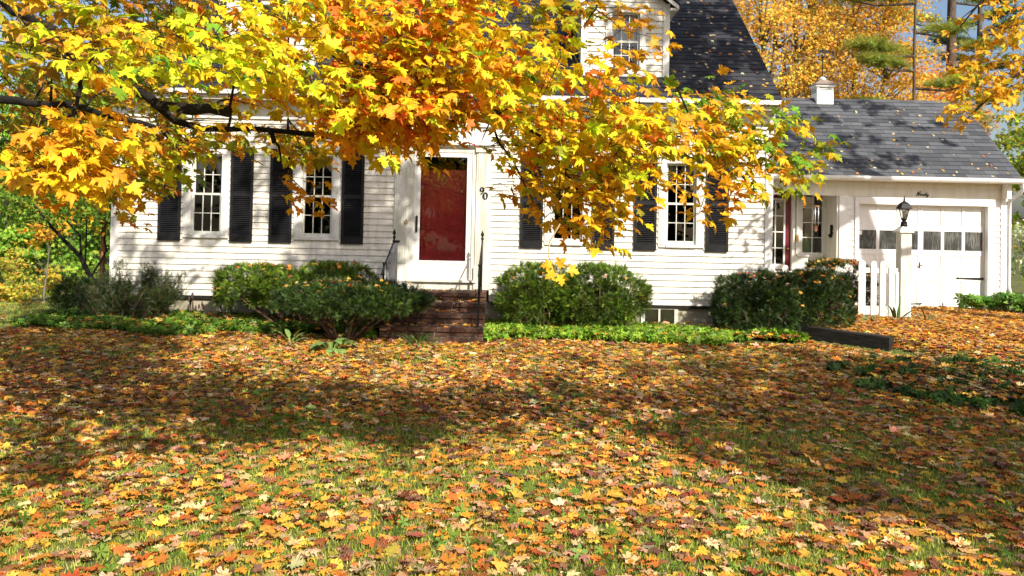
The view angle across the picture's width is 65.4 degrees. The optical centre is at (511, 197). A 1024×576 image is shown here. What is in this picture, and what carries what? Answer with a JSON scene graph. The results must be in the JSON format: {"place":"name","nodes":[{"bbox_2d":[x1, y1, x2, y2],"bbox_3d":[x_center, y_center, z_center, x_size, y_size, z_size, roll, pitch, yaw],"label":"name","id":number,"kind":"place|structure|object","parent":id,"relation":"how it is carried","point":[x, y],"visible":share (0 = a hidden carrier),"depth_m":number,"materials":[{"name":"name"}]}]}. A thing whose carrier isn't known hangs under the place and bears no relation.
{"place":"outdoors","nodes":[
{"label":"outdoors","id":0,"kind":"place"},
{"bbox_2d":[187,292,204,314],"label":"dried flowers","id":1,"kind":"object","parent":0,"point":[190,301],"visible":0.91,"depth_m":12.73,"materials":[{"name":"plant"}]},
{"bbox_2d":[217,297,232,316],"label":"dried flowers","id":2,"kind":"object","parent":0,"point":[220,310],"visible":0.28,"depth_m":12.69,"materials":[{"name":"plant"}]},
{"bbox_2d":[0,215,1023,575],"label":"lawn","id":3,"kind":"structure","parent":0,"point":[1016,287],"depth_m":6.21,"materials":[{"name":"plant"}]},
{"bbox_2d":[0,257,43,297],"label":"bush","id":4,"kind":"object","parent":3,"relation":"on","point":[5,270],"visible":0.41,"depth_m":23.08,"materials":[{"name":"yellow plant"}]},
{"bbox_2d":[0,246,65,302],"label":"bush","id":5,"kind":"object","parent":3,"relation":"on","point":[11,293],"visible":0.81,"depth_m":21.84,"materials":[{"name":"yellow plant"}]},
{"bbox_2d":[12,201,78,301],"bbox_3d":[-11.414,1.466,19.395,1.528,2.844,1.034,1,-1,0],"label":"sapling","id":6,"kind":"object","parent":3,"relation":"on","point":[41,231],"visible":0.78,"depth_m":19.42,"materials":[{"name":"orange plant"}]},
{"bbox_2d":[0,78,96,282],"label":"woodland tree","id":7,"kind":"object","parent":3,"relation":"on","point":[9,234],"visible":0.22,"depth_m":30.25,"materials":[{"name":"green plant"}]},
{"bbox_2d":[0,63,106,261],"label":"woodland tree","id":8,"kind":"object","parent":3,"relation":"on","point":[80,223],"visible":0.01,"depth_m":40.99,"materials":[{"name":"green plant"}]},
{"bbox_2d":[0,177,110,294],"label":"tree","id":9,"kind":"object","parent":3,"relation":"on","point":[80,213],"visible":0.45,"depth_m":13.89,"materials":[{"name":"green plant"}]},
{"bbox_2d":[17,61,114,281],"bbox_3d":[-15.492,-0.675,30.829,6.530,9.162,6.222,1,-1,0],"label":"woodland tree","id":10,"kind":"object","parent":3,"relation":"on","point":[93,248],"visible":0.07,"depth_m":30.07,"materials":[{"name":"green plant"}]},
{"bbox_2d":[46,272,95,310],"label":"evergreen bush","id":11,"kind":"object","parent":3,"relation":"on","point":[66,301],"visible":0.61,"depth_m":13.30,"materials":[{"name":"green plant"}]},
{"bbox_2d":[40,264,108,300],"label":"bush","id":12,"kind":"object","parent":3,"relation":"on","point":[48,292],"visible":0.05,"depth_m":22.19,"materials":[{"name":"green plant"}]},
{"bbox_2d":[98,211,106,307],"bbox_3d":[-7.236,1.005,14.078,0.097,2.351,0.086,1,-1,22],"label":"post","id":13,"kind":"object","parent":3,"relation":"on","point":[102,247],"visible":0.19,"depth_m":14.05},
{"bbox_2d":[67,255,189,319],"bbox_3d":[-5.987,1.474,12.521,1.867,1.222,0.867,1,-1,0],"label":"upright shrub","id":14,"kind":"object","parent":3,"relation":"on","point":[122,292],"visible":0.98,"depth_m":12.41,"materials":[{"name":"green plant"}]},
{"bbox_2d":[9,307,383,337],"bbox_3d":[-4.713,1.915,12.150,5.568,0.258,1.669,1,-1,0],"label":"ground cover","id":15,"kind":"object","parent":3,"relation":"on","point":[55,317],"visible":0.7,"depth_m":11.85,"materials":[{"name":"green plant"}]},
{"bbox_2d":[208,260,310,321],"bbox_3d":[-3.865,1.528,12.390,1.699,1.136,1.057,1,-1,0],"label":"yew bush","id":16,"kind":"object","parent":3,"relation":"on","point":[264,281],"visible":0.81,"depth_m":12.21,"materials":[{"name":"green plant"}]},
{"bbox_2d":[212,261,299,288],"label":"fallen leaves","id":17,"kind":"object","parent":16,"relation":"on","point":[287,265],"visible":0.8,"depth_m":12.27,"materials":[{"name":"orange plant"}]},
{"bbox_2d":[272,329,305,343],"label":"hosta plant","id":18,"kind":"object","parent":3,"relation":"on","point":[287,332],"visible":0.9,"depth_m":10.98,"materials":[{"name":"green plant"}]},
{"bbox_2d":[282,258,378,322],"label":"yew bush","id":19,"kind":"object","parent":3,"relation":"on","point":[325,269],"visible":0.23,"depth_m":12.23,"materials":[{"name":"green plant"}]},
{"bbox_2d":[297,261,376,276],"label":"fallen leaves","id":20,"kind":"object","parent":19,"relation":"on","point":[339,266],"visible":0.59,"depth_m":12.19,"materials":[{"name":"orange plant"}]},
{"bbox_2d":[309,338,356,355],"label":"hosta plant","id":21,"kind":"object","parent":3,"relation":"on","point":[334,348],"visible":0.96,"depth_m":10.53,"materials":[{"name":"green plant"}]},
{"bbox_2d":[268,275,437,340],"bbox_3d":[-2.264,1.610,11.330,2.392,1.015,1.438,1,-1,0],"label":"yew bush","id":22,"kind":"object","parent":3,"relation":"on","point":[365,302],"visible":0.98,"depth_m":11.01,"materials":[{"name":"green plant"}]},
{"bbox_2d":[283,277,418,291],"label":"fallen leaves","id":23,"kind":"object","parent":22,"relation":"on","point":[349,284],"visible":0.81,"depth_m":11.23,"materials":[{"name":"orange plant"}]},
{"bbox_2d":[393,331,438,348],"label":"grass clump","id":24,"kind":"object","parent":3,"relation":"on","point":[415,340],"visible":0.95,"depth_m":11.15,"materials":[{"name":"green plant"}]},
{"bbox_2d":[0,0,851,285],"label":"maple tree","id":25,"kind":"object","parent":3,"relation":"on","point":[377,111],"visible":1,"depth_m":4.56,"materials":[{"name":"yellow plant"}]},
{"bbox_2d":[379,289,486,342],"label":"brick steps","id":26,"kind":"structure","parent":3,"relation":"on","point":[460,333],"depth_m":11.78,"materials":[{"name":"red brick"}]},
{"bbox_2d":[379,229,399,325],"bbox_3d":[-1.841,1.174,12.022,0.132,1.384,1.166,1,-1,0],"label":"handrail","id":27,"kind":"object","parent":26,"relation":"on","point":[391,264],"visible":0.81,"depth_m":12.07,"materials":[{"name":"black metal"}]},
{"bbox_2d":[385,288,483,326],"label":"fallen leaves","id":28,"kind":"object","parent":26,"relation":"on","point":[437,324],"visible":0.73,"depth_m":11.80,"materials":[{"name":"orange plant"}]},
{"bbox_2d":[475,230,483,327],"bbox_3d":[-0.485,1.203,12.022,0.057,1.384,1.166,1,-1,1],"label":"handrail","id":29,"kind":"object","parent":26,"relation":"on","point":[480,266],"visible":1,"depth_m":11.92,"materials":[{"name":"black metal"}]},
{"bbox_2d":[102,0,784,327],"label":"house","id":30,"kind":"structure","parent":3,"relation":"on","point":[235,209],"depth_m":12.98,"materials":[{"name":"white paint"}]},
{"bbox_2d":[182,145,230,237],"bbox_3d":[-4.974,-0.097,13.056,0.780,1.507,0.217,1,-1,0],"label":"window","id":31,"kind":"structure","parent":30,"relation":"in","point":[222,167],"depth_m":12.97,"materials":[{"name":"white paint"}]},
{"bbox_2d":[293,147,340,239],"bbox_3d":[-3.169,-0.059,13.056,0.780,1.507,0.217,1,-1,0],"label":"window","id":32,"kind":"structure","parent":30,"relation":"in","point":[299,222],"depth_m":12.97,"materials":[{"name":"white paint"}]},
{"bbox_2d":[412,152,472,279],"bbox_3d":[-1.132,0.303,12.986,0.946,2.070,0.070,1,-1,0],"label":"storm door","id":33,"kind":"structure","parent":30,"relation":"in","point":[421,269],"depth_m":12.97,"materials":[{"name":"white paint"}]},
{"bbox_2d":[419,170,466,260],"bbox_3d":[-1.135,0.443,13.066,0.870,1.790,0.105,1,-1,0],"label":"front door","id":34,"kind":"structure","parent":30,"relation":"in","point":[443,202],"depth_m":13.07,"materials":[{"name":"red paint"}]},
{"bbox_2d":[544,153,589,245],"bbox_3d":[0.910,0.027,13.056,0.780,1.507,0.217,1,-1,0],"label":"window","id":35,"kind":"structure","parent":30,"relation":"in","point":[555,241],"depth_m":12.96,"materials":[{"name":"white paint"}]},
{"bbox_2d":[641,308,677,323],"bbox_3d":[2.399,1.963,12.976,0.600,0.316,0.034,1,-1,0],"label":"basement window","id":36,"kind":"structure","parent":30,"relation":"in","point":[675,310],"depth_m":12.96,"materials":[{"name":"paint"}]},
{"bbox_2d":[658,154,704,247],"bbox_3d":[2.759,0.066,13.056,0.780,1.507,0.217,1,-1,0],"label":"window","id":37,"kind":"structure","parent":30,"relation":"in","point":[698,228],"depth_m":12.97,"materials":[{"name":"white paint"}]},
{"bbox_2d":[670,0,768,95],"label":"fallen leaves","id":38,"kind":"object","parent":30,"relation":"on","point":[741,39],"visible":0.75,"depth_m":13.96,"materials":[{"name":"orange plant"}]},
{"bbox_2d":[0,382,1019,575],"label":"lawn weeds","id":39,"kind":"object","parent":3,"relation":"on","point":[100,544],"visible":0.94,"depth_m":5.31,"materials":[{"name":"green plant"}]},
{"bbox_2d":[0,301,1023,575],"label":"fallen leaves","id":40,"kind":"object","parent":3,"relation":"on","point":[604,457],"visible":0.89,"depth_m":6.72,"materials":[{"name":"orange plant"}]},
{"bbox_2d":[491,260,585,326],"bbox_3d":[0.400,1.571,12.375,1.463,1.227,0.970,1,-1,0],"label":"yew bush","id":41,"kind":"object","parent":3,"relation":"on","point":[539,297],"visible":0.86,"depth_m":12.17,"materials":[{"name":"green plant"}]},
{"bbox_2d":[552,260,655,327],"bbox_3d":[1.402,1.570,12.347,1.625,1.226,1.056,1,-1,0],"label":"yew bush","id":42,"kind":"object","parent":3,"relation":"on","point":[617,298],"visible":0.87,"depth_m":12.15,"materials":[{"name":"green plant"}]},
{"bbox_2d":[511,263,645,299],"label":"fallen leaves","id":43,"kind":"object","parent":42,"relation":"on","point":[643,297],"visible":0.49,"depth_m":12.08,"materials":[{"name":"orange plant"}]},
{"bbox_2d":[483,317,810,345],"bbox_3d":[1.958,2.043,12.101,5.042,0.283,1.311,1,-1,0],"label":"ground cover","id":44,"kind":"object","parent":3,"relation":"on","point":[650,332],"visible":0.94,"depth_m":11.79,"materials":[{"name":"green plant"}]},
{"bbox_2d":[706,267,806,340],"bbox_3d":[3.791,1.670,12.398,1.523,1.176,1.020,1,-1,0],"label":"hedge bush","id":45,"kind":"object","parent":3,"relation":"on","point":[768,297],"visible":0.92,"depth_m":12.19,"materials":[{"name":"green plant"}]},
{"bbox_2d":[721,272,803,306],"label":"fallen leaves","id":46,"kind":"object","parent":45,"relation":"on","point":[754,275],"visible":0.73,"depth_m":12.22,"materials":[{"name":"orange plant"}]},
{"bbox_2d":[781,0,842,97],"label":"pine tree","id":47,"kind":"object","parent":3,"relation":"on","point":[813,25],"visible":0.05,"depth_m":36.50,"materials":[{"name":"green plant"}]},
{"bbox_2d":[768,266,859,329],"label":"hedge bush","id":48,"kind":"object","parent":3,"relation":"on","point":[814,294],"visible":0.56,"depth_m":12.53,"materials":[{"name":"green plant"}]},
{"bbox_2d":[776,270,851,297],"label":"fallen leaves","id":49,"kind":"object","parent":48,"relation":"on","point":[823,275],"visible":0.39,"depth_m":12.55,"materials":[{"name":"orange plant"}]},
{"bbox_2d":[733,0,899,98],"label":"maple tree","id":50,"kind":"object","parent":3,"relation":"on","point":[764,25],"visible":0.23,"depth_m":27.93,"materials":[{"name":"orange plant"}]},
{"bbox_2d":[772,265,868,307],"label":"fallen leaves","id":51,"kind":"object","parent":3,"relation":"on","point":[785,267],"visible":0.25,"depth_m":15.42,"materials":[{"name":"orange plant"}]},
{"bbox_2d":[802,256,879,312],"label":"hedge bush","id":52,"kind":"object","parent":3,"relation":"on","point":[822,264],"visible":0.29,"depth_m":14.74,"materials":[{"name":"green plant"}]},
{"bbox_2d":[803,258,877,288],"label":"fallen leaves","id":53,"kind":"object","parent":52,"relation":"on","point":[838,265],"visible":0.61,"depth_m":14.73,"materials":[{"name":"orange plant"}]},
{"bbox_2d":[795,324,893,350],"bbox_3d":[4.974,2.220,12.047,0.188,0.452,1.466,2,-2,-44],"label":"landscape timber","id":54,"kind":"object","parent":3,"relation":"on","point":[853,338],"visible":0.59,"depth_m":11.88,"materials":[{"name":"wood"}]},
{"bbox_2d":[766,0,956,100],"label":"maple tree","id":55,"kind":"object","parent":3,"relation":"on","point":[888,23],"visible":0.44,"depth_m":30.32,"materials":[{"name":"orange plant"}]},
{"bbox_2d":[772,48,1023,310],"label":"garage","id":56,"kind":"structure","parent":3,"relation":"on","point":[959,223],"depth_m":16.48,"materials":[{"name":"paint"}]},
{"bbox_2d":[772,194,790,284],"bbox_3d":[5.471,1.060,16.995,0.925,2.390,0.099,1,-1,0],"label":"window","id":57,"kind":"structure","parent":56,"relation":"in","point":[786,215],"depth_m":17.01,"materials":[{"name":"white paint"}]},
{"bbox_2d":[801,195,823,254],"bbox_3d":[6.405,0.535,17.020,0.490,1.380,0.050,1,-1,0],"label":"entry window","id":58,"kind":"structure","parent":56,"relation":"in","point":[822,202],"depth_m":17.00,"materials":[{"name":"clear glass"}]},
{"bbox_2d":[813,197,819,230],"bbox_3d":[6.294,0.335,16.499,0.130,0.755,0.130,1,-1,0],"label":"wind chime","id":59,"kind":"object","parent":56,"relation":"hanging from","point":[815,228],"visible":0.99,"depth_m":16.49,"materials":[{"name":"metal"}]},
{"bbox_2d":[828,225,832,237],"bbox_3d":[6.689,0.715,16.704,0.119,0.290,0.110,1,-1,0],"label":"wall bracket","id":60,"kind":"object","parent":56,"relation":"attached to","point":[830,235],"depth_m":16.67,"materials":[{"name":"black metal"}]},
{"bbox_2d":[777,102,1008,176],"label":"fallen leaves","id":61,"kind":"object","parent":56,"relation":"on","point":[891,156],"visible":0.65,"depth_m":16.55,"materials":[{"name":"orange plant"}]},
{"bbox_2d":[859,204,984,308],"bbox_3d":[8.434,1.226,16.473,2.637,2.122,0.119,1,-1,0],"label":"garage door","id":62,"kind":"structure","parent":56,"relation":"in","point":[948,241],"depth_m":16.48,"materials":[{"name":"paint"}]},
{"bbox_2d":[818,0,997,125],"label":"pine tree","id":63,"kind":"object","parent":3,"relation":"on","point":[870,48],"visible":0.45,"depth_m":27.04,"materials":[{"name":"green plant"}]},
{"bbox_2d":[825,351,1023,416],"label":"vine patch","id":64,"kind":"object","parent":3,"relation":"on","point":[940,396],"visible":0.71,"depth_m":9.30,"materials":[{"name":"green plant"}]},
{"bbox_2d":[904,308,957,322],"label":"daylily plant","id":65,"kind":"object","parent":3,"relation":"on","point":[925,317],"visible":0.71,"depth_m":13.43,"materials":[{"name":"green plant"}]},
{"bbox_2d":[859,0,1023,131],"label":"pine tree","id":66,"kind":"object","parent":3,"relation":"on","point":[951,12],"visible":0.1,"depth_m":34.07,"materials":[{"name":"green plant"}]},
{"bbox_2d":[883,49,1014,128],"bbox_3d":[16.619,-1.721,33.254,6.917,9.433,6.015,1,-1,0],"label":"maple tree","id":67,"kind":"object","parent":3,"relation":"on","point":[931,72],"visible":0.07,"depth_m":32.70,"materials":[{"name":"orange plant"}]},
{"bbox_2d":[924,3,1023,118],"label":"pine tree","id":68,"kind":"object","parent":3,"relation":"on","point":[958,37],"visible":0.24,"depth_m":40.12,"materials":[{"name":"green plant"}]},
{"bbox_2d":[935,0,1023,132],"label":"maple tree","id":69,"kind":"object","parent":3,"relation":"on","point":[1015,35],"visible":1,"depth_m":9.81,"materials":[{"name":"yellow plant"}]},
{"bbox_2d":[952,290,1023,311],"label":"ground cover","id":70,"kind":"object","parent":3,"relation":"on","point":[1012,300],"visible":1,"depth_m":15.90,"materials":[{"name":"green plant"}]},
{"bbox_2d":[969,100,1015,149],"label":"tall shrub","id":71,"kind":"object","parent":3,"relation":"on","point":[990,119],"visible":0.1,"depth_m":21.99,"materials":[{"name":"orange plant"}]},
{"bbox_2d":[989,112,1023,281],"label":"tall shrub","id":72,"kind":"object","parent":3,"relation":"on","point":[1016,140],"visible":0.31,"depth_m":20.60,"materials":[{"name":"green plant"}]},
{"bbox_2d":[1007,219,1023,283],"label":"variegated shrub","id":73,"kind":"object","parent":3,"relation":"on","point":[1019,267],"visible":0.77,"depth_m":17.61,"materials":[{"name":"green plant"}]},
{"bbox_2d":[0,0,1023,229],"label":"sky","id":74,"kind":"structure","parent":0,"point":[941,7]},
{"bbox_2d":[802,234,809,251],"bbox_3d":[6.380,1.011,17.336,0.200,0.440,0.195,1,-1,0],"label":"vase","id":75,"kind":"object","parent":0,"point":[805,244],"visible":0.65,"depth_m":17.27,"materials":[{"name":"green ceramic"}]},
{"bbox_2d":[873,309,1020,349],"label":"driveway","id":76,"kind":"structure","parent":0,"point":[922,341],"depth_m":11.80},
{"bbox_2d":[861,315,881,320],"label":"leafy plant","id":77,"kind":"object","parent":76,"relation":"on","point":[864,316],"visible":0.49,"depth_m":13.78,"materials":[{"name":"green plant"}]},
{"bbox_2d":[857,260,898,316],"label":"picket gate","id":78,"kind":"structure","parent":76,"relation":"on","point":[882,270],"depth_m":14.22,"materials":[{"name":"white paint"}]},
{"bbox_2d":[882,295,918,317],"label":"iris plant","id":79,"kind":"object","parent":76,"relation":"on","point":[893,311],"visible":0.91,"depth_m":13.66,"materials":[{"name":"green plant"}]},
{"bbox_2d":[781,303,1023,352],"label":"fallen leaves","id":80,"kind":"object","parent":76,"relation":"on","point":[983,320],"visible":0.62,"depth_m":12.71,"materials":[{"name":"orange plant"}]},
{"bbox_2d":[894,196,913,316],"bbox_3d":[7.064,1.128,14.383,0.250,2.315,0.250,1,-1,0],"label":"lamp post","id":81,"kind":"object","parent":76,"relation":"on","point":[904,231],"visible":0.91,"depth_m":14.29,"materials":[{"name":"paint"}]}
]}

